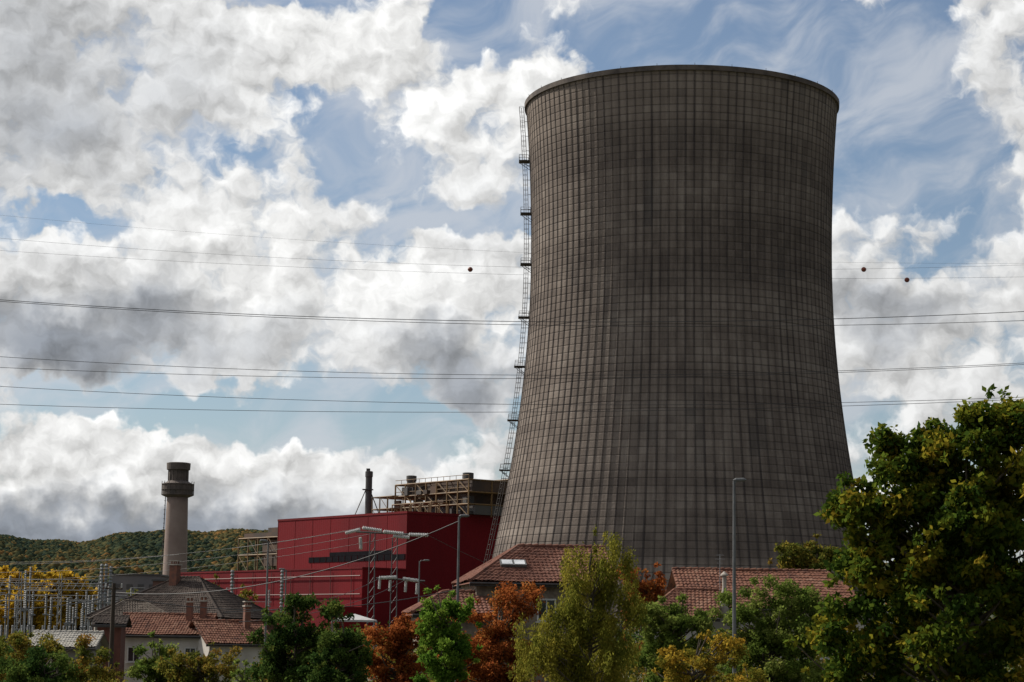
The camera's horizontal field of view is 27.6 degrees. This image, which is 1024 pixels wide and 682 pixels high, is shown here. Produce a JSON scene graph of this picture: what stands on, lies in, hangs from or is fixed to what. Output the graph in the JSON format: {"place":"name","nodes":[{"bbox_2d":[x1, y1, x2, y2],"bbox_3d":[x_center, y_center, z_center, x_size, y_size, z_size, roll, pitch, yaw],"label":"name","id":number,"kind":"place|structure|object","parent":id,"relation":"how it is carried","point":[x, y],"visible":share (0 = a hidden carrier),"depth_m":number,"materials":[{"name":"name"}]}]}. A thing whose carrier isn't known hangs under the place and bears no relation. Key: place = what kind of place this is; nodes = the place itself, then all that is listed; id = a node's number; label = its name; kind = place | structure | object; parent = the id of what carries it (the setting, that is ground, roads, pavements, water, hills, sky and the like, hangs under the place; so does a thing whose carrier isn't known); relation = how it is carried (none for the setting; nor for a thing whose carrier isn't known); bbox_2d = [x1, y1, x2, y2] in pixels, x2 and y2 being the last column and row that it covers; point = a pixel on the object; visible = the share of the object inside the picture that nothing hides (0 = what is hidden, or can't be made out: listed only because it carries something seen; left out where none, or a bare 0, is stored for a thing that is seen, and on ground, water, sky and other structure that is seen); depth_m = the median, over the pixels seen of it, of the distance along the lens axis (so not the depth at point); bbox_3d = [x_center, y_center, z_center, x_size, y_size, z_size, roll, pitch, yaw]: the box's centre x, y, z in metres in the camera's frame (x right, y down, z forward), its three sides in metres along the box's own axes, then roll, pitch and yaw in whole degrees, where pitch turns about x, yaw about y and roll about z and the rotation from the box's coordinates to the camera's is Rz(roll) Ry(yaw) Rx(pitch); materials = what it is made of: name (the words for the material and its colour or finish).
{"place":"outdoors","nodes":[
{"label":"outdoors","id":0,"kind":"place"},
{"bbox_2d":[24,630,108,681],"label":"pale roof shed","id":1,"kind":"structure","parent":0,"point":[67,640],"depth_m":162.26,"materials":[{"name":"tile"}]},
{"bbox_2d":[97,627,125,681],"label":"walls","id":2,"kind":"structure","parent":0,"point":[119,644],"depth_m":168.32,"materials":[{"name":"red brick"}]},
{"bbox_2d":[92,614,131,625],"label":"tiled roof","id":3,"kind":"structure","parent":2,"relation":"on","point":[119,619],"depth_m":169.28,"materials":[{"name":"tile"}]},
{"bbox_2d":[91,624,131,627],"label":"gutters","id":4,"kind":"object","parent":3,"relation":"attached to","point":[101,625],"visible":0.87,"depth_m":167.87,"materials":[{"name":"metal"}]},
{"bbox_2d":[94,571,208,607],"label":"industrial shed","id":5,"kind":"structure","parent":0,"point":[141,582],"depth_m":556.26,"materials":[{"name":"grey metal cladding"}]},
{"bbox_2d":[124,638,197,681],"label":"walls","id":6,"kind":"structure","parent":0,"point":[182,642],"depth_m":174.87,"materials":[{"name":"white paint"}]},
{"bbox_2d":[125,646,195,662],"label":"windows","id":7,"kind":"structure","parent":6,"relation":"attached to","point":[132,656],"depth_m":174.83,"materials":[{"name":"grey glass"}]},
{"bbox_2d":[123,612,217,635],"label":"tiled roof","id":8,"kind":"structure","parent":6,"relation":"on","point":[164,623],"depth_m":176.58,"materials":[{"name":"tile"}]},
{"bbox_2d":[125,635,200,638],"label":"gutters","id":9,"kind":"object","parent":8,"relation":"attached to","point":[148,636],"visible":0.47,"depth_m":174.49,"materials":[{"name":"metal"}]},
{"bbox_2d":[186,596,207,620],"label":"chimneys","id":10,"kind":"object","parent":8,"relation":"on","point":[189,613],"visible":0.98,"depth_m":177.43,"materials":[{"name":"brick"}]},
{"bbox_2d":[93,620,275,634],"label":"walls","id":11,"kind":"structure","parent":0,"point":[269,628],"depth_m":204.84,"materials":[{"name":"beige paint"}]},
{"bbox_2d":[86,576,272,620],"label":"tiled roof","id":12,"kind":"structure","parent":11,"relation":"on","point":[225,599],"depth_m":200.84,"materials":[{"name":"tile"}]},
{"bbox_2d":[168,560,181,585],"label":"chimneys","id":13,"kind":"object","parent":12,"relation":"on","point":[174,572],"visible":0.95,"depth_m":202.80,"materials":[{"name":"brick"}]},
{"bbox_2d":[195,627,262,680],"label":"walls","id":14,"kind":"structure","parent":0,"point":[248,653],"depth_m":173.59,"materials":[{"name":"white paint"}]},
{"bbox_2d":[188,619,269,643],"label":"tiled roof","id":15,"kind":"structure","parent":14,"relation":"on","point":[221,631],"depth_m":174.57,"materials":[{"name":"tile"}]},
{"bbox_2d":[206,644,263,646],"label":"gutters","id":16,"kind":"object","parent":15,"relation":"attached to","point":[234,645],"visible":0.52,"depth_m":172.69,"materials":[{"name":"metal"}]},
{"bbox_2d":[242,601,251,628],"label":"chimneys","id":17,"kind":"object","parent":15,"relation":"on","point":[246,615],"visible":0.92,"depth_m":176.11,"materials":[{"name":"brick"}]},
{"bbox_2d":[411,615,483,679],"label":"walls","id":18,"kind":"structure","parent":0,"point":[470,628],"depth_m":116.56,"materials":[{"name":"paint"}]},
{"bbox_2d":[401,589,491,615],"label":"tiled roof","id":19,"kind":"structure","parent":18,"relation":"on","point":[482,607],"depth_m":118.19,"materials":[{"name":"brown tile"}]},
{"bbox_2d":[412,614,492,617],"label":"gutters","id":20,"kind":"object","parent":19,"relation":"attached to","point":[415,615],"visible":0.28,"depth_m":115.74,"materials":[{"name":"metal"}]},
{"bbox_2d":[0,215,1008,278],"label":"earth wires","id":21,"kind":"object","parent":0,"point":[539,267],"visible":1,"depth_m":350.16,"materials":[{"name":"metal"}]},
{"bbox_2d":[0,299,1023,411],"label":"overhead power lines","id":22,"kind":"object","parent":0,"point":[506,378],"visible":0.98,"depth_m":327.51,"materials":[{"name":"metal"}]},
{"bbox_2d":[0,0,1023,562],"label":"sky","id":23,"kind":"structure","parent":0,"point":[380,123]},
{"bbox_2d":[461,584,608,681],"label":"walls","id":24,"kind":"structure","parent":0,"point":[551,593],"depth_m":119.09,"materials":[{"name":"paint"}]},
{"bbox_2d":[490,599,555,622],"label":"windows","id":25,"kind":"structure","parent":24,"relation":"attached to","point":[550,602],"depth_m":119.23,"materials":[{"name":"grey glass"}]},
{"bbox_2d":[451,543,616,585],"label":"tiled roof","id":26,"kind":"structure","parent":24,"relation":"on","point":[543,561],"depth_m":121.31,"materials":[{"name":"brown tile"}]},
{"bbox_2d":[500,559,526,566],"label":"skylight","id":27,"kind":"object","parent":26,"relation":"on","point":[512,563],"visible":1,"depth_m":120.64,"materials":[{"name":"white glass"}]},
{"bbox_2d":[452,582,618,588],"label":"gutters","id":28,"kind":"object","parent":26,"relation":"attached to","point":[517,584],"visible":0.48,"depth_m":118.72,"materials":[{"name":"metal"}]},
{"bbox_2d":[655,631,705,675],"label":"walls","id":29,"kind":"structure","parent":0,"point":[689,634],"depth_m":122.78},
{"bbox_2d":[646,587,719,617],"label":"tiled roof","id":30,"kind":"structure","parent":29,"relation":"on","point":[702,598],"depth_m":124.87,"materials":[{"name":"tile"}]},
{"bbox_2d":[366,667,1011,681],"bbox_3d":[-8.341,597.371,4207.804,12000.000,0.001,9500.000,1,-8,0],"label":"ground","id":31,"kind":"structure","parent":0,"point":[644,674],"depth_m":305.51,"materials":[{"name":"green plant"}]},
{"bbox_2d":[0,565,24,631],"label":"golden poplar","id":32,"kind":"object","parent":31,"relation":"on","point":[5,576],"visible":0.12,"depth_m":426.35,"materials":[{"name":"yellow plant"}]},
{"bbox_2d":[0,570,38,638],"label":"golden poplar","id":33,"kind":"object","parent":31,"relation":"on","point":[15,576],"visible":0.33,"depth_m":419.09,"materials":[{"name":"yellow plant"}]},
{"bbox_2d":[20,565,48,586],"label":"golden poplar","id":34,"kind":"object","parent":31,"relation":"on","point":[36,575],"visible":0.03,"depth_m":436.35,"materials":[{"name":"yellow plant"}]},
{"bbox_2d":[0,644,82,681],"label":"dark bush tree","id":35,"kind":"object","parent":31,"relation":"on","point":[33,670],"visible":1,"depth_m":94.32,"materials":[{"name":"green plant"}]},
{"bbox_2d":[27,570,75,630],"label":"golden poplar","id":36,"kind":"object","parent":31,"relation":"on","point":[38,620],"visible":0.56,"depth_m":418.62,"materials":[{"name":"yellow plant"}]},
{"bbox_2d":[0,630,124,681],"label":"dark bush tree","id":37,"kind":"object","parent":31,"relation":"on","point":[19,642],"visible":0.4,"depth_m":98.17,"materials":[{"name":"green plant"}]},
{"bbox_2d":[47,567,88,629],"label":"golden poplar","id":38,"kind":"object","parent":31,"relation":"on","point":[67,574],"visible":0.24,"depth_m":425.60,"materials":[{"name":"yellow plant"}]},
{"bbox_2d":[77,574,102,630],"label":"golden poplar","id":39,"kind":"object","parent":31,"relation":"on","point":[90,593],"visible":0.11,"depth_m":430.10,"materials":[{"name":"yellow plant"}]},
{"bbox_2d":[105,583,122,678],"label":"utility pole","id":40,"kind":"object","parent":31,"relation":"on","point":[112,625],"visible":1,"depth_m":118.79,"materials":[{"name":"brown wood"}]},
{"bbox_2d":[121,588,138,599],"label":"turning tree","id":41,"kind":"object","parent":31,"relation":"on","point":[135,590],"visible":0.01,"depth_m":466.37,"materials":[{"name":"green plant"}]},
{"bbox_2d":[0,564,283,649],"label":"electrical substation","id":42,"kind":"object","parent":31,"relation":"on","point":[31,626],"visible":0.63,"depth_m":297.46,"materials":[{"name":"metal"}]},
{"bbox_2d":[124,630,186,681],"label":"green shrub","id":43,"kind":"object","parent":31,"relation":"on","point":[140,667],"visible":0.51,"depth_m":100.50,"materials":[{"name":"green plant"}]},
{"bbox_2d":[161,462,193,574],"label":"chimney stack","id":44,"kind":"object","parent":31,"relation":"on","point":[177,490],"visible":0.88,"depth_m":695.40,"materials":[{"name":"concrete"}]},
{"bbox_2d":[152,642,242,681],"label":"turning shrub","id":45,"kind":"object","parent":31,"relation":"on","point":[201,669],"visible":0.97,"depth_m":96.38,"materials":[{"name":"green plant"}]},
{"bbox_2d":[229,659,260,681],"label":"green shrub","id":46,"kind":"object","parent":31,"relation":"on","point":[241,675],"visible":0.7,"depth_m":93.77,"materials":[{"name":"green plant"}]},
{"bbox_2d":[238,583,258,603],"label":"turning tree","id":47,"kind":"object","parent":31,"relation":"on","point":[245,591],"visible":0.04,"depth_m":435.94,"materials":[{"name":"green plant"}]},
{"bbox_2d":[237,527,277,570],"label":"boiler steelwork","id":48,"kind":"object","parent":31,"relation":"on","point":[271,535],"visible":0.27,"depth_m":553.99,"materials":[{"name":"beige metal"}]},
{"bbox_2d":[260,539,268,641],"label":"street lamp","id":49,"kind":"object","parent":31,"relation":"on","point":[266,600],"visible":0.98,"depth_m":129.12,"materials":[{"name":"grey metal"}]},
{"bbox_2d":[279,568,286,626],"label":"street lamp","id":50,"kind":"object","parent":31,"relation":"on","point":[285,582],"visible":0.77,"depth_m":168.91,"materials":[{"name":"grey metal"}]},
{"bbox_2d":[241,591,342,681],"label":"green tree","id":51,"kind":"object","parent":31,"relation":"on","point":[279,664],"visible":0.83,"depth_m":80.68,"materials":[{"name":"green plant"}]},
{"bbox_2d":[294,597,373,681],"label":"green tree","id":52,"kind":"object","parent":31,"relation":"on","point":[343,653],"visible":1,"depth_m":78.59,"materials":[{"name":"green plant"}]},
{"bbox_2d":[180,513,500,650],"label":"red hall","id":53,"kind":"structure","parent":31,"relation":"on","point":[439,568],"depth_m":485.99,"materials":[{"name":"red metal"}]},
{"bbox_2d":[183,570,360,605],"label":"rack","id":54,"kind":"object","parent":53,"relation":"attached to","point":[310,576],"visible":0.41,"depth_m":492.34,"materials":[{"name":"grey metal"}]},
{"bbox_2d":[181,511,500,573],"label":"parapets","id":55,"kind":"object","parent":53,"relation":"on","point":[386,513],"visible":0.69,"depth_m":492.35,"materials":[{"name":"red metal"}]},
{"bbox_2d":[309,550,405,562],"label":"window strips","id":56,"kind":"object","parent":53,"relation":"attached to","point":[350,556],"depth_m":493.93,"materials":[{"name":"grey metal"}]},
{"bbox_2d":[313,554,404,562],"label":"mullions","id":57,"kind":"object","parent":56,"relation":"attached to","point":[357,558],"visible":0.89,"depth_m":495.19,"materials":[{"name":"red metal"}]},
{"bbox_2d":[355,468,473,513],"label":"roof vents","id":58,"kind":"object","parent":53,"relation":"on","point":[368,489],"visible":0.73,"depth_m":514.30,"materials":[{"name":"grey metal"}]},
{"bbox_2d":[372,474,507,516],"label":"roof steelwork","id":59,"kind":"object","parent":53,"relation":"on","point":[431,504],"visible":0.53,"depth_m":498.35,"materials":[{"name":"beige metal"}]},
{"bbox_2d":[394,480,506,515],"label":"roof sheeting","id":60,"kind":"object","parent":59,"relation":"on","point":[482,498],"visible":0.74,"depth_m":493.92,"materials":[{"name":"grey metal"}]},
{"bbox_2d":[333,614,377,679],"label":"gazebo tent","id":61,"kind":"object","parent":31,"relation":"on","point":[359,618],"visible":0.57,"depth_m":107.98,"materials":[{"name":"white fabric"}]},
{"bbox_2d":[345,526,427,626],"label":"electricity pylon","id":62,"kind":"object","parent":31,"relation":"on","point":[397,534],"visible":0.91,"depth_m":258.18,"materials":[{"name":"grey metal"}]},
{"bbox_2d":[0,521,615,621],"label":"distribution wires","id":63,"kind":"object","parent":62,"relation":"attached to","point":[240,587],"visible":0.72,"depth_m":118.92,"materials":[{"name":"metal"}]},
{"bbox_2d":[360,611,433,681],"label":"copper leaved tree","id":64,"kind":"object","parent":31,"relation":"on","point":[399,646],"visible":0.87,"depth_m":86.50,"materials":[{"name":"orange plant"}]},
{"bbox_2d":[418,559,429,601],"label":"street lamp","id":65,"kind":"object","parent":31,"relation":"on","point":[419,579],"visible":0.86,"depth_m":168.87,"materials":[{"name":"grey metal"}]},
{"bbox_2d":[409,585,482,681],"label":"maple tree","id":66,"kind":"object","parent":31,"relation":"on","point":[447,641],"visible":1,"depth_m":78.85,"materials":[{"name":"green plant"}]},
{"bbox_2d":[456,514,468,601],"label":"street lamp","id":67,"kind":"object","parent":31,"relation":"on","point":[458,551],"visible":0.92,"depth_m":99.52,"materials":[{"name":"grey metal"}]},
{"bbox_2d":[437,579,545,681],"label":"copper leaved tree","id":68,"kind":"object","parent":31,"relation":"on","point":[494,654],"visible":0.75,"depth_m":88.69,"materials":[{"name":"orange plant"}]},
{"bbox_2d":[0,617,1022,681],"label":"tree belt","id":69,"kind":"object","parent":31,"relation":"on","point":[633,635],"visible":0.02,"depth_m":237.73,"materials":[{"name":"green plant"}]},
{"bbox_2d":[7,626,1022,681],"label":"shrub belt","id":70,"kind":"object","parent":31,"relation":"on","point":[720,675],"visible":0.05,"depth_m":106.97,"materials":[{"name":"green plant"}]},
{"bbox_2d":[506,526,649,681],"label":"willow tree","id":71,"kind":"object","parent":31,"relation":"on","point":[557,660],"visible":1,"depth_m":83.83,"materials":[{"name":"green plant"}]},
{"bbox_2d":[616,562,666,671],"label":"turning tree","id":72,"kind":"object","parent":31,"relation":"on","point":[650,590],"visible":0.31,"depth_m":163.41,"materials":[{"name":"orange plant"}]},
{"bbox_2d":[629,592,714,681],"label":"pale green tree","id":73,"kind":"object","parent":31,"relation":"on","point":[675,626],"visible":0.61,"depth_m":90.66,"materials":[{"name":"green plant"}]},
{"bbox_2d":[483,65,874,674],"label":"cooling tower","id":74,"kind":"structure","parent":31,"relation":"on","point":[697,168],"depth_m":369.70,"materials":[{"name":"concrete"}]},
{"bbox_2d":[651,629,750,681],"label":"golden shrub","id":75,"kind":"object","parent":31,"relation":"on","point":[676,670],"visible":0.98,"depth_m":70.93,"materials":[{"name":"yellow plant"}]},
{"bbox_2d":[732,478,745,675],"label":"street lamp","id":76,"kind":"object","parent":31,"relation":"on","point":[735,480],"visible":0.94,"depth_m":79.54,"materials":[{"name":"grey metal"}]},
{"bbox_2d":[725,663,768,681],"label":"golden shrub","id":77,"kind":"object","parent":31,"relation":"on","point":[758,676],"visible":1,"depth_m":68.89,"materials":[{"name":"yellow plant"}]},
{"bbox_2d":[707,574,833,681],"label":"green tree","id":78,"kind":"object","parent":31,"relation":"on","point":[768,633],"visible":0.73,"depth_m":93.35,"materials":[{"name":"green plant"}]},
{"bbox_2d":[767,533,841,576],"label":"turning tree","id":79,"kind":"object","parent":31,"relation":"on","point":[800,557],"visible":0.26,"depth_m":173.38,"materials":[{"name":"green plant"}]},
{"bbox_2d":[782,383,1023,681],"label":"walnut tree","id":80,"kind":"object","parent":31,"relation":"on","point":[962,537],"visible":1,"depth_m":49.04,"materials":[{"name":"green plant"}]},
{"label":"walls","id":81,"kind":"object","parent":31,"relation":"on","visible":0},
{"bbox_2d":[88,599,167,619],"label":"tiled roof","id":82,"kind":"structure","parent":81,"relation":"on","point":[126,605],"depth_m":191.86,"materials":[{"name":"grey tile"}]},
{"bbox_2d":[675,586,865,680],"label":"walls","id":83,"kind":"structure","parent":0,"point":[716,625],"depth_m":128.19,"materials":[{"name":"grey paint"}]},
{"bbox_2d":[666,567,860,608],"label":"tiled roof","id":84,"kind":"structure","parent":83,"relation":"on","point":[693,577],"depth_m":131.96,"materials":[{"name":"tile"}]},
{"bbox_2d":[720,571,728,616],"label":"chimney flue","id":85,"kind":"object","parent":84,"relation":"on","point":[724,575],"visible":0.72,"depth_m":127.55,"materials":[{"name":"silver metal"}]},
{"bbox_3d":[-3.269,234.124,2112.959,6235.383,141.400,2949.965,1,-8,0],"label":"hills","id":86,"kind":"structure","parent":0,"visible":0},
{"bbox_2d":[0,528,1010,618],"bbox_3d":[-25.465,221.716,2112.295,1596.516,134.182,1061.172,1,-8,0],"label":"distant woodland","id":87,"kind":"object","parent":86,"relation":"on","point":[20,554],"visible":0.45,"depth_m":2071.40,"materials":[{"name":"green plant"}]}
]}

